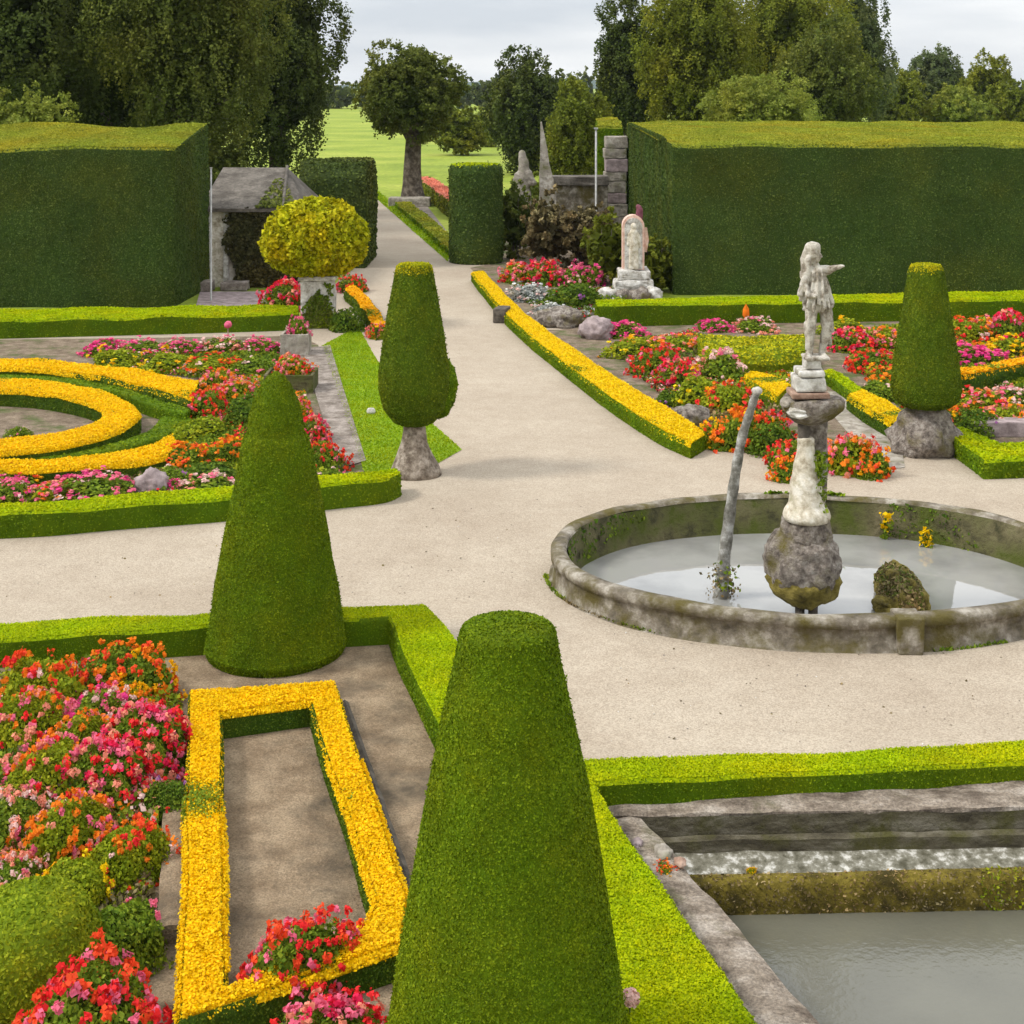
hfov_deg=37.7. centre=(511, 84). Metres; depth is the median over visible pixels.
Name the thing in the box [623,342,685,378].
flowering bush
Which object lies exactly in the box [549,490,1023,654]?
fountain basin
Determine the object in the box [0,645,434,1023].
soil bed
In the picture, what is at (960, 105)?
shrub
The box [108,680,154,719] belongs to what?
flowering bush
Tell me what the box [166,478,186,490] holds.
flowering bush
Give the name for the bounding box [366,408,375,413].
garden light
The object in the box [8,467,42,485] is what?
flowering bush
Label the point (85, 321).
hedge
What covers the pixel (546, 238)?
shrub
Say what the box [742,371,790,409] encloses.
flower edging
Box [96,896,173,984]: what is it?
flowering bush
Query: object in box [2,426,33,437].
flowering bush
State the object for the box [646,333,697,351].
flowering bush
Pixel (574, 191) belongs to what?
ruined wall
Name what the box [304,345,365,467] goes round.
paved path
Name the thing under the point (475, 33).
sky
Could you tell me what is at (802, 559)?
fountain pedestal
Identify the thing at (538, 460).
gravel court
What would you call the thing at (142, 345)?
flowering bush
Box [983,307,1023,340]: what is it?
flowering bush
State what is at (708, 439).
flowering bush
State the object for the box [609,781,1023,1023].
sunken pond
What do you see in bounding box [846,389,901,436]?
flower edging
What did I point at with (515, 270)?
flowering bush
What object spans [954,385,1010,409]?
flowering bush
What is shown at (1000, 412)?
flowering bush
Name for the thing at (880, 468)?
flowering bush
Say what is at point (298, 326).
flowering bush
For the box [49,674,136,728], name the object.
flowering bush
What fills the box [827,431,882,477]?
flowering bush
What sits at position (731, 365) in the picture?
flowering bush
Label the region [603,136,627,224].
stone pier
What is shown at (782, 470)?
flowering bush
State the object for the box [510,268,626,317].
ground cover
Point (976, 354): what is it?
flowering bush
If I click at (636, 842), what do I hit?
loose stone
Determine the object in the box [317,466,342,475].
flowering bush
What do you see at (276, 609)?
topiary cone
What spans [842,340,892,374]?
flowering bush
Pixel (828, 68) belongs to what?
broadleaf tree
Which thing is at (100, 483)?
flowering bush
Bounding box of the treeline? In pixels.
[133,65,1023,108]
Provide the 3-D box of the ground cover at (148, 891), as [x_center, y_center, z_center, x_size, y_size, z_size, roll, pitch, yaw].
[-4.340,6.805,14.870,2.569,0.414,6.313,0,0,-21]
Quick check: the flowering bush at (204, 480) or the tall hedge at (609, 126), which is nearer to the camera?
the flowering bush at (204, 480)
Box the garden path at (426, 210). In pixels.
[417,207,445,229]
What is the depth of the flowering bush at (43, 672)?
16.57 m
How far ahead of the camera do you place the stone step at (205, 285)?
50.62 m
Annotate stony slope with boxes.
[826,391,904,467]
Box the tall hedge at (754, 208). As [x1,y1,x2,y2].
[626,120,1023,294]
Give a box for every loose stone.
[631,837,642,847]
[654,843,673,859]
[674,856,686,868]
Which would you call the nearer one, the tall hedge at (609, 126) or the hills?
the tall hedge at (609, 126)
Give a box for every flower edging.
[0,357,199,417]
[0,377,141,460]
[0,433,179,484]
[172,679,408,1023]
[343,284,385,340]
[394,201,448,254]
[422,176,448,216]
[471,270,705,458]
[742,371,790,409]
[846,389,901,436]
[960,356,1023,390]
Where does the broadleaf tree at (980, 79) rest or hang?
on the field
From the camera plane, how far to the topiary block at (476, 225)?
58.41 m
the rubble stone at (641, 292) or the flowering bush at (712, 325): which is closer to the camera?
the flowering bush at (712, 325)
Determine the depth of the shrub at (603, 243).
52.34 m
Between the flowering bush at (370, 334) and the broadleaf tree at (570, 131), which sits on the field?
the broadleaf tree at (570, 131)
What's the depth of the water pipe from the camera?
20.84 m
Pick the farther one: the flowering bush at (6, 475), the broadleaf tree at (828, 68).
the broadleaf tree at (828, 68)
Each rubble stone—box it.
[598,287,614,298]
[615,288,631,298]
[629,285,651,299]
[647,285,662,298]
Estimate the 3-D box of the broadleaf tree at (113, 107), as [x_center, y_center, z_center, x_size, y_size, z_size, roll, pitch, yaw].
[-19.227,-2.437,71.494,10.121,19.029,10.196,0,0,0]
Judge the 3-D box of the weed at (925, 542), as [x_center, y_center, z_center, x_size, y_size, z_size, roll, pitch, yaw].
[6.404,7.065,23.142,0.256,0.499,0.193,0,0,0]
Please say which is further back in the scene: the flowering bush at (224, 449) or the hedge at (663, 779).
the flowering bush at (224, 449)
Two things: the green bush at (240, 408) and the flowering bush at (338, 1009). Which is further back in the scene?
the green bush at (240, 408)
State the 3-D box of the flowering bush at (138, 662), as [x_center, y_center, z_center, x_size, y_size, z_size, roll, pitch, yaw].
[-4.384,6.684,17.043,1.204,0.758,1.216,0,0,-31]
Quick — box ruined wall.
[552,174,608,221]
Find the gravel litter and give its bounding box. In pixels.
[0,499,1019,744]
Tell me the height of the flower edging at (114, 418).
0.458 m
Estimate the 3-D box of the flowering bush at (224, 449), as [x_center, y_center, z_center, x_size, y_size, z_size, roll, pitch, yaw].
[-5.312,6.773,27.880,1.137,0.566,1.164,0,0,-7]
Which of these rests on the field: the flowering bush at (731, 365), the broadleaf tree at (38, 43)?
the broadleaf tree at (38, 43)
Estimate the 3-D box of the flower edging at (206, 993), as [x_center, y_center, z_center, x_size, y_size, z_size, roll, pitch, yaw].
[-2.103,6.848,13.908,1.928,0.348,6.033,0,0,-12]
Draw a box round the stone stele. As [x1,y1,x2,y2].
[612,204,654,291]
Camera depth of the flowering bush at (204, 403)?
31.51 m
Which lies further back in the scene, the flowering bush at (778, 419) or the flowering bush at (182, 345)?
the flowering bush at (182, 345)
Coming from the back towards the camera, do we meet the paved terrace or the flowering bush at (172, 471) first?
the paved terrace
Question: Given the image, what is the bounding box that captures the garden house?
[207,165,318,287]
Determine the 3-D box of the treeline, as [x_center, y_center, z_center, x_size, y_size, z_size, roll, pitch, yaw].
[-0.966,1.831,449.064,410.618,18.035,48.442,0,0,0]
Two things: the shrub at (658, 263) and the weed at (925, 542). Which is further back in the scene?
the shrub at (658, 263)
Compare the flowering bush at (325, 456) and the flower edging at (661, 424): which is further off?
the flower edging at (661, 424)
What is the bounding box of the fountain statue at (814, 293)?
[797,241,844,360]
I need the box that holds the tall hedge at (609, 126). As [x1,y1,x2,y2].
[595,116,623,174]
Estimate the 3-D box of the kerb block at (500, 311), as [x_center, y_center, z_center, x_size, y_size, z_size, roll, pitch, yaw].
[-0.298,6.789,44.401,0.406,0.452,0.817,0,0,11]
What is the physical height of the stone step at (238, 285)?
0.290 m
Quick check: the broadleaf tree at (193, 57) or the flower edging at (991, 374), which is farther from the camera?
the broadleaf tree at (193, 57)
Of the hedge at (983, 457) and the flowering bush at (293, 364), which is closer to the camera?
the hedge at (983, 457)
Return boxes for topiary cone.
[203,371,346,677]
[385,610,630,1023]
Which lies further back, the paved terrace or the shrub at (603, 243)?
the shrub at (603, 243)
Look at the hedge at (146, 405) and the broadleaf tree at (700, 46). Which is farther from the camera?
the broadleaf tree at (700, 46)
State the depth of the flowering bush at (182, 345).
38.87 m
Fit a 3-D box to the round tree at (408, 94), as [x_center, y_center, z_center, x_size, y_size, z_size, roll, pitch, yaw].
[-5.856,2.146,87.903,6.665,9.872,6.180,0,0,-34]
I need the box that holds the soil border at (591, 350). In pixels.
[548,320,1023,471]
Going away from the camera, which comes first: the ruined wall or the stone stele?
the stone stele
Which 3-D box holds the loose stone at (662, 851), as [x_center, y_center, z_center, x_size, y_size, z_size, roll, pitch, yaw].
[1.367,6.902,13.485,0.172,0.090,0.279,0,0,0]
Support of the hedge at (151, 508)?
on the soil parterre
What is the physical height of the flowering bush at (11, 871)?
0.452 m
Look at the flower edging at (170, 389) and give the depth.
34.04 m
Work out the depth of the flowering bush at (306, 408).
31.29 m
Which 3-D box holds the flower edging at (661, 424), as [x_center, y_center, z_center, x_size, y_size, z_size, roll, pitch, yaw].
[0.862,6.828,40.991,1.233,0.406,26.344,0,0,-11]
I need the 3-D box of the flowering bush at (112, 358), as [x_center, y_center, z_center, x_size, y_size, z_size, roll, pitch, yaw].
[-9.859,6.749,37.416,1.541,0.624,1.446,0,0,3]
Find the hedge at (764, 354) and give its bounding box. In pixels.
[697,333,805,375]
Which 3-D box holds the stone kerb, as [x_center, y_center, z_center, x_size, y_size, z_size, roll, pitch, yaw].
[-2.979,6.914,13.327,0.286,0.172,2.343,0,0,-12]
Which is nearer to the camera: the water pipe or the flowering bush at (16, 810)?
the flowering bush at (16, 810)
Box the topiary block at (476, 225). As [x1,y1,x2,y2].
[446,162,505,264]
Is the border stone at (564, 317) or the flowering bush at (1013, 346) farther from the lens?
the border stone at (564, 317)
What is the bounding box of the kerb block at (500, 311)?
[493,305,510,323]
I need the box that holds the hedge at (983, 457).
[953,427,1023,478]
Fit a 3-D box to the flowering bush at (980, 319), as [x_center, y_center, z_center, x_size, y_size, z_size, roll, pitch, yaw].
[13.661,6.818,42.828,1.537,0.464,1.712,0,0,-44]
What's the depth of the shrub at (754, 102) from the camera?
82.53 m
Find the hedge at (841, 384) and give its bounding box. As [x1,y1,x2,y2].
[824,368,861,399]
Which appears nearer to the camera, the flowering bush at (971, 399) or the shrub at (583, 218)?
the flowering bush at (971, 399)
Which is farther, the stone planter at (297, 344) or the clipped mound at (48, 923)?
the stone planter at (297, 344)
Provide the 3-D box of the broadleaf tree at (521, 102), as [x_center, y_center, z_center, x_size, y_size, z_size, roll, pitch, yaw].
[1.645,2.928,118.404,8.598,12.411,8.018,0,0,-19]
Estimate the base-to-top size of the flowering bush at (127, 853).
0.588 m
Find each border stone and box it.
[134,467,171,491]
[533,305,584,328]
[577,315,614,339]
[674,403,709,428]
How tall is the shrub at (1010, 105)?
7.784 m
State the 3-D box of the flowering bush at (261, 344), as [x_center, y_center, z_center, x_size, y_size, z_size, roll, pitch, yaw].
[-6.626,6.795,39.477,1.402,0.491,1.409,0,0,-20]
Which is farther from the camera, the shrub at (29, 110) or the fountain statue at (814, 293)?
the shrub at (29, 110)
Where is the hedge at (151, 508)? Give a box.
[0,468,401,538]
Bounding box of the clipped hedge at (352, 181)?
[299,156,378,267]
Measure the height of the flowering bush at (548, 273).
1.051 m
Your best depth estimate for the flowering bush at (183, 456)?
27.34 m
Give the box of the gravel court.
[0,200,1023,759]
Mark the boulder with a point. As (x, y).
(916, 434)
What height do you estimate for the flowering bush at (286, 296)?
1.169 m
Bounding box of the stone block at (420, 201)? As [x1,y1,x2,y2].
[388,196,430,206]
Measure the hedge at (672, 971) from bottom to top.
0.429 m
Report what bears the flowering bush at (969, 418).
on the soil border at (591, 350)
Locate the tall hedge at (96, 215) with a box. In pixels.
[0,121,209,307]
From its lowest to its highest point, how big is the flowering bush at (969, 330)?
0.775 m
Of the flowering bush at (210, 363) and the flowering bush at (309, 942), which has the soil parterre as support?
the flowering bush at (210, 363)
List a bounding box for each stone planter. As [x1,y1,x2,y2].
[263,367,317,393]
[280,330,310,355]
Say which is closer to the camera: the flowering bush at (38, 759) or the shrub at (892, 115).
the flowering bush at (38, 759)
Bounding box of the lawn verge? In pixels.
[379,194,448,259]
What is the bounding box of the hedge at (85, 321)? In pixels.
[0,303,298,338]
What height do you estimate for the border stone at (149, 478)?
0.475 m
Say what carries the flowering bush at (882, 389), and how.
on the soil border at (591, 350)
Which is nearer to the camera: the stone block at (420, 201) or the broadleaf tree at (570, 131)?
the stone block at (420, 201)
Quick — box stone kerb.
[158,797,182,943]
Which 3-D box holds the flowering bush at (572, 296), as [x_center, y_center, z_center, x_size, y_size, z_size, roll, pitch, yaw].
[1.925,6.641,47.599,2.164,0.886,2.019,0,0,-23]
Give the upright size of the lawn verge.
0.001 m
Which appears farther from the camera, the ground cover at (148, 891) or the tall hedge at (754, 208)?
the tall hedge at (754, 208)
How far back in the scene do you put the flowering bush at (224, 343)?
39.07 m
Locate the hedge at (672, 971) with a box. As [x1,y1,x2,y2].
[0,603,757,1023]
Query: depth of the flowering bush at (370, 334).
41.37 m
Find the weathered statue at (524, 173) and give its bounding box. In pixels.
[513,150,536,247]
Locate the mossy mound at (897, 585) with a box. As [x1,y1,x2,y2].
[871,559,930,612]
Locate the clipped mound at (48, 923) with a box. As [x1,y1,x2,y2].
[0,874,103,1023]
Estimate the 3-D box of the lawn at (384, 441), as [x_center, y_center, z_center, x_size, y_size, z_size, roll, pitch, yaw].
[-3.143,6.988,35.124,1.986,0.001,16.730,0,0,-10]
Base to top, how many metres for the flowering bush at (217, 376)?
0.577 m
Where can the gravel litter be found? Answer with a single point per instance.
(614, 633)
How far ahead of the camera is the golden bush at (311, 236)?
42.58 m
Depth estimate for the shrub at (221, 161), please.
61.69 m
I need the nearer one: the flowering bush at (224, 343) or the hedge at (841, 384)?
the hedge at (841, 384)
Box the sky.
[308,0,1023,86]
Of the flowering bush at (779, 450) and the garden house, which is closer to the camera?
the flowering bush at (779, 450)
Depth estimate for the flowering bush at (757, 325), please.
42.38 m
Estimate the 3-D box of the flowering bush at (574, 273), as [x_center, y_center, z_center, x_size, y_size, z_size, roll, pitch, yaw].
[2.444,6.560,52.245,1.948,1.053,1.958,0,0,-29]
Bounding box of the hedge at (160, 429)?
[29,416,193,460]
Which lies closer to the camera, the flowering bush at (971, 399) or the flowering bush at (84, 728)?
the flowering bush at (84, 728)
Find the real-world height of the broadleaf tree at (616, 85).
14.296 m
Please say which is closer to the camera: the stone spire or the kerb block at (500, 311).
the kerb block at (500, 311)
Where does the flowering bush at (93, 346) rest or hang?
on the soil parterre
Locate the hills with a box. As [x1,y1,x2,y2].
[335,79,597,88]
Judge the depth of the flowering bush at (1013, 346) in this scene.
38.54 m
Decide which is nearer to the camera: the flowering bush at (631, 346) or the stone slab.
the stone slab
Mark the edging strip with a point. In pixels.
(359, 743)
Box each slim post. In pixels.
[210,167,212,300]
[594,128,597,210]
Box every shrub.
[0,80,82,124]
[113,104,222,152]
[208,136,249,189]
[433,105,488,154]
[476,106,498,146]
[503,179,539,258]
[505,170,538,207]
[518,183,576,267]
[557,201,614,266]
[580,206,621,283]
[619,232,672,290]
[694,65,825,121]
[867,97,921,121]
[883,61,933,121]
[919,82,1000,121]
[983,79,1023,121]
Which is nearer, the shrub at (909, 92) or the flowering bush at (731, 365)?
the flowering bush at (731, 365)
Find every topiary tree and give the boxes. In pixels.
[378,261,458,480]
[890,262,962,410]
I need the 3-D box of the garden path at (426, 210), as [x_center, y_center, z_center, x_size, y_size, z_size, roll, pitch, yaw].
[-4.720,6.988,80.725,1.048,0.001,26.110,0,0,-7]
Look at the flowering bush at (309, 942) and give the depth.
11.50 m
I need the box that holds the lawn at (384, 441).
[323,330,461,470]
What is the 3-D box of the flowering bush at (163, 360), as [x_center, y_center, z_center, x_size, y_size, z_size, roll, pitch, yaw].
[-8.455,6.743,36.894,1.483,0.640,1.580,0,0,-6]
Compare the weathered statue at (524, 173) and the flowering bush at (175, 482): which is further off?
the weathered statue at (524, 173)
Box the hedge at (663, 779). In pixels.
[584,740,1023,805]
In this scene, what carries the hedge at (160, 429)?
on the soil parterre
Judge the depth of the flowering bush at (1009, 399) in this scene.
31.05 m
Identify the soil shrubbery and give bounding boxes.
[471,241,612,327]
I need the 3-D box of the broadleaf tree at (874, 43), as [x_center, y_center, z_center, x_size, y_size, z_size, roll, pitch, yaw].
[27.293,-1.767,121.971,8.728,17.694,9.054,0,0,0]
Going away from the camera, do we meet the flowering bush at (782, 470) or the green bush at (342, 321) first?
the flowering bush at (782, 470)
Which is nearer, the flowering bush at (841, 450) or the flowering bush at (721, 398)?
the flowering bush at (841, 450)
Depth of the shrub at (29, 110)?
57.48 m
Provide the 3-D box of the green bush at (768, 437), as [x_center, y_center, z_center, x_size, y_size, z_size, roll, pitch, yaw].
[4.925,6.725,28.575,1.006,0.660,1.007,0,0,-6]
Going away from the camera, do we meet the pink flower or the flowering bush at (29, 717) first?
the pink flower
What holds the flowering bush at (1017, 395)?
on the soil border at (591, 350)
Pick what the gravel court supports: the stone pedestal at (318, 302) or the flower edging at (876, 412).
the stone pedestal at (318, 302)
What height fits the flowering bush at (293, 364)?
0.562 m
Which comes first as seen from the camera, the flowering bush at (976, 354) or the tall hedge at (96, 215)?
the flowering bush at (976, 354)
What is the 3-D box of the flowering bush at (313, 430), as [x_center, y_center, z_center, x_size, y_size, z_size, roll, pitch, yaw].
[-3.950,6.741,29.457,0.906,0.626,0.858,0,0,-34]
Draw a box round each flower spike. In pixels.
[224,321,231,338]
[743,304,748,320]
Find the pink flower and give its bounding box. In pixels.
[623,987,639,1014]
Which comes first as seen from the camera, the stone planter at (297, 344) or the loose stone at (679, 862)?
the loose stone at (679, 862)
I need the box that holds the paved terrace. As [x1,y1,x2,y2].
[196,291,266,305]
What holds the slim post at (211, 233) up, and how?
on the paved terrace
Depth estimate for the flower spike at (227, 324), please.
41.12 m
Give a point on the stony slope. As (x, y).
(848, 421)
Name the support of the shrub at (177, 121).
on the field
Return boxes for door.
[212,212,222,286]
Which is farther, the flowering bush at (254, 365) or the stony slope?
the flowering bush at (254, 365)
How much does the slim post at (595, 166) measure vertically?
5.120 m
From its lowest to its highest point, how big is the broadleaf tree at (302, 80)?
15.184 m
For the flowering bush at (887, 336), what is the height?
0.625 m
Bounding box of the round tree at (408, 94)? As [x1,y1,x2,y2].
[349,38,471,196]
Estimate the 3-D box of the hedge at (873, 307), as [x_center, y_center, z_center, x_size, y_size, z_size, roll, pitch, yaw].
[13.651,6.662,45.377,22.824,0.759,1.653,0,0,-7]
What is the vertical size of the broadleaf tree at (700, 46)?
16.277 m
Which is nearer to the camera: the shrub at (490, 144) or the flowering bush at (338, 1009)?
the flowering bush at (338, 1009)
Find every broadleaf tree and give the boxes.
[0,0,130,125]
[58,0,179,127]
[72,0,299,158]
[227,0,355,177]
[477,43,574,174]
[536,70,614,174]
[591,0,664,148]
[627,0,765,121]
[733,0,870,95]
[767,8,891,121]
[819,0,899,121]
[906,41,963,120]
[956,47,1016,120]
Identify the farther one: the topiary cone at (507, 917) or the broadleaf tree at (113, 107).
the broadleaf tree at (113, 107)
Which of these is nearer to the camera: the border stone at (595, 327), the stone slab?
the stone slab
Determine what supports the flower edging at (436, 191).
on the field
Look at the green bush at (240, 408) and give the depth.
30.75 m
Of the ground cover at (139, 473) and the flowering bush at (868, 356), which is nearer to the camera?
the ground cover at (139, 473)
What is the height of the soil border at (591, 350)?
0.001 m
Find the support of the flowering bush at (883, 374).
on the soil border at (591, 350)
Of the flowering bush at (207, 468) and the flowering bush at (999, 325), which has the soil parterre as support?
the flowering bush at (207, 468)
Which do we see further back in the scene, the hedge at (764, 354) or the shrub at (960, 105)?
the shrub at (960, 105)
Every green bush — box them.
[171,414,229,441]
[223,391,256,427]
[328,306,365,332]
[746,422,792,457]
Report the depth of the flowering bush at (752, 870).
13.88 m
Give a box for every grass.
[542,549,1007,651]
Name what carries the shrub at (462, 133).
on the field
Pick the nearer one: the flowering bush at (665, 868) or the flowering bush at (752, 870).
the flowering bush at (665, 868)
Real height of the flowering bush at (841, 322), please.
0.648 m
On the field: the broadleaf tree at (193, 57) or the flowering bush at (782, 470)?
the broadleaf tree at (193, 57)
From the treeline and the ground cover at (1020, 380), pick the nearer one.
the ground cover at (1020, 380)
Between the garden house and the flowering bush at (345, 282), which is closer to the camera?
the flowering bush at (345, 282)
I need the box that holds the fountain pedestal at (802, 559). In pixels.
[762,359,844,613]
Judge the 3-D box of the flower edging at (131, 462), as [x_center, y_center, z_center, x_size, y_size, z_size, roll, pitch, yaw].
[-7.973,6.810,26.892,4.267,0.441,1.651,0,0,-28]
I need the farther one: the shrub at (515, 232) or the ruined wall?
the ruined wall
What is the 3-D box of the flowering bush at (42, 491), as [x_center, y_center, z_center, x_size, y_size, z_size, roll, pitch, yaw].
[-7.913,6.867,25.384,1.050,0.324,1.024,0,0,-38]
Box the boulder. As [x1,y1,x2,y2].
[884,407,962,458]
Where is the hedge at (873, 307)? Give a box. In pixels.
[594,290,1023,325]
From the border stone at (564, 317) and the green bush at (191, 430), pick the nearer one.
the green bush at (191, 430)
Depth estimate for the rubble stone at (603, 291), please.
49.01 m
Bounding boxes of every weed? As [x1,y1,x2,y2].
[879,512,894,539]
[919,526,933,548]
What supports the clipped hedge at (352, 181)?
on the gravel court
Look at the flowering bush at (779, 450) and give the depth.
27.39 m
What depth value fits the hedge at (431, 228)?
73.08 m
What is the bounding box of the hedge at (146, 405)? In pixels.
[0,374,190,418]
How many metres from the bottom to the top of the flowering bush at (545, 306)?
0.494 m
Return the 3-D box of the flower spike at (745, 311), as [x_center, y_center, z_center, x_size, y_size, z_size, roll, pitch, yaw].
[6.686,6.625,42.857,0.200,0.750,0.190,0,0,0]
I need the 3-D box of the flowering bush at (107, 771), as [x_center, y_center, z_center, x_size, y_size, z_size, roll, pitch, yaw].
[-3.883,6.694,14.584,1.233,0.740,1.202,0,0,39]
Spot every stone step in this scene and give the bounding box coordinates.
[200,279,214,291]
[221,280,249,290]
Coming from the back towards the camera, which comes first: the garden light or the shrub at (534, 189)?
the shrub at (534, 189)
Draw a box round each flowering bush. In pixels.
[0,461,21,482]
[0,474,35,502]
[0,646,94,713]
[0,672,76,756]
[0,731,91,803]
[0,781,75,858]
[0,849,49,885]
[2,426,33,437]
[5,782,117,873]
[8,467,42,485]
[12,927,174,1023]
[22,479,74,501]
[36,848,115,906]
[40,706,122,754]
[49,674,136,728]
[50,465,135,500]
[60,731,169,825]
[75,337,122,357]
[76,636,187,702]
[85,812,181,896]
[86,343,148,367]
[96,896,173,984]
[100,697,193,781]
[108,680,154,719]
[113,335,166,357]
[139,345,196,373]
[143,773,190,826]
[156,335,206,354]
[156,463,191,486]
[165,440,210,467]
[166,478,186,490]
[177,350,242,374]
[178,467,234,489]
[180,460,236,480]
[187,383,228,418]
[197,334,247,353]
[197,433,242,466]
[199,367,235,389]
[208,377,255,401]
[226,355,275,375]
[236,902,364,1006]
[237,334,279,352]
[255,275,300,311]
[270,981,386,1023]
[271,351,318,374]
[286,313,312,336]
[296,394,313,422]
[303,411,332,443]
[311,433,354,472]
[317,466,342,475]
[336,273,368,292]
[364,321,384,339]
[497,258,532,284]
[504,282,554,302]
[522,257,565,286]
[527,300,564,315]
[537,281,601,309]
[557,259,609,287]
[597,333,656,359]
[609,319,651,339]
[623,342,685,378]
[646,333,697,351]
[646,354,700,388]
[653,857,678,876]
[656,388,679,406]
[668,364,723,406]
[692,318,735,332]
[692,346,749,386]
[695,377,763,415]
[699,416,723,449]
[703,403,774,453]
[731,315,780,334]
[743,400,793,437]
[746,866,757,874]
[762,434,797,472]
[765,454,794,483]
[815,315,868,335]
[826,325,879,353]
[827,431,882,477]
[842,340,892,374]
[846,443,895,481]
[857,325,896,348]
[861,379,893,401]
[864,362,891,382]
[947,405,962,425]
[952,315,996,343]
[952,408,998,438]
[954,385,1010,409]
[957,340,1009,365]
[969,314,1004,324]
[979,332,1023,358]
[980,381,1023,406]
[982,403,1023,418]
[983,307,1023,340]
[1006,396,1023,415]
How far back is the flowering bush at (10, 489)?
25.14 m
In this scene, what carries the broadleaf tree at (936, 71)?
on the field
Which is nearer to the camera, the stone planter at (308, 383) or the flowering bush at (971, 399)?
the flowering bush at (971, 399)
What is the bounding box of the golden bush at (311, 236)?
[257,195,370,277]
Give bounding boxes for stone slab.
[974,417,1023,436]
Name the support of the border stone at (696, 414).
on the soil border at (591, 350)
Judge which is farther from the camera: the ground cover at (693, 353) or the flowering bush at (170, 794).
the ground cover at (693, 353)
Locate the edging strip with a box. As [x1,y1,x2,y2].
[342,700,410,888]
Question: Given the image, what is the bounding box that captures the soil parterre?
[0,336,363,502]
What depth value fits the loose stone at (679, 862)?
13.28 m
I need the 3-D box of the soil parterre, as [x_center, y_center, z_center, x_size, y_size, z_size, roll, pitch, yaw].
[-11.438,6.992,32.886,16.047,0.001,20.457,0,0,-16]
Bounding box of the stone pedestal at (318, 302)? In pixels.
[298,276,337,328]
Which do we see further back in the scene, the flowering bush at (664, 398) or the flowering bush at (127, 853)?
the flowering bush at (664, 398)
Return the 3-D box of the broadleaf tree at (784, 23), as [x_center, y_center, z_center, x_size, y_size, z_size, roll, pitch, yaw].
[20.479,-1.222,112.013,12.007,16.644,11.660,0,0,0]
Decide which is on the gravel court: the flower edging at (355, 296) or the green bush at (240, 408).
the flower edging at (355, 296)
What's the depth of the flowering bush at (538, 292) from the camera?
48.52 m
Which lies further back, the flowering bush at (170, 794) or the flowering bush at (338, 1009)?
the flowering bush at (170, 794)
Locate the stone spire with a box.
[539,120,556,206]
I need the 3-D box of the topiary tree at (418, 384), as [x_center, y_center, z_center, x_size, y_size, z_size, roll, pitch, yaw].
[-1.690,5.090,27.121,1.451,3.821,1.634,0,0,0]
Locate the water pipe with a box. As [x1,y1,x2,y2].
[699,387,761,599]
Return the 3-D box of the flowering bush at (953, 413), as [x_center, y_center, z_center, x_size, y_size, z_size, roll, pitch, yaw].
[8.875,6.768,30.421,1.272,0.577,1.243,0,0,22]
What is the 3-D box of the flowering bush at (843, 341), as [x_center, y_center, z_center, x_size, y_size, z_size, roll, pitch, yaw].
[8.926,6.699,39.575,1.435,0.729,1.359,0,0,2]
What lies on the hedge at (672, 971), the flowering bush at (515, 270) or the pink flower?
the pink flower
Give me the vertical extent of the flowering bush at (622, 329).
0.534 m
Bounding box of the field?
[1,89,921,315]
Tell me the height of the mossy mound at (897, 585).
0.529 m
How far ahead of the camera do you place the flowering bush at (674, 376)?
34.46 m
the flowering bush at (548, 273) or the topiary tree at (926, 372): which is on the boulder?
the topiary tree at (926, 372)
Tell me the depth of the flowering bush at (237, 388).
33.13 m
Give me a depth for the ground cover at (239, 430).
35.71 m
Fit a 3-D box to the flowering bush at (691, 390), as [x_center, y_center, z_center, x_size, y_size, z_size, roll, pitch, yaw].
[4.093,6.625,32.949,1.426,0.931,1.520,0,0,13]
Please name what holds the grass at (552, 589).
on the gravel court
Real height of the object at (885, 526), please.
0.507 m
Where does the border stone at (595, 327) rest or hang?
on the soil border at (591, 350)
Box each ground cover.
[0,653,184,913]
[5,466,194,502]
[92,347,338,479]
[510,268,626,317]
[610,328,797,456]
[847,314,1023,412]
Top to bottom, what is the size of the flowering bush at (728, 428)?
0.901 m

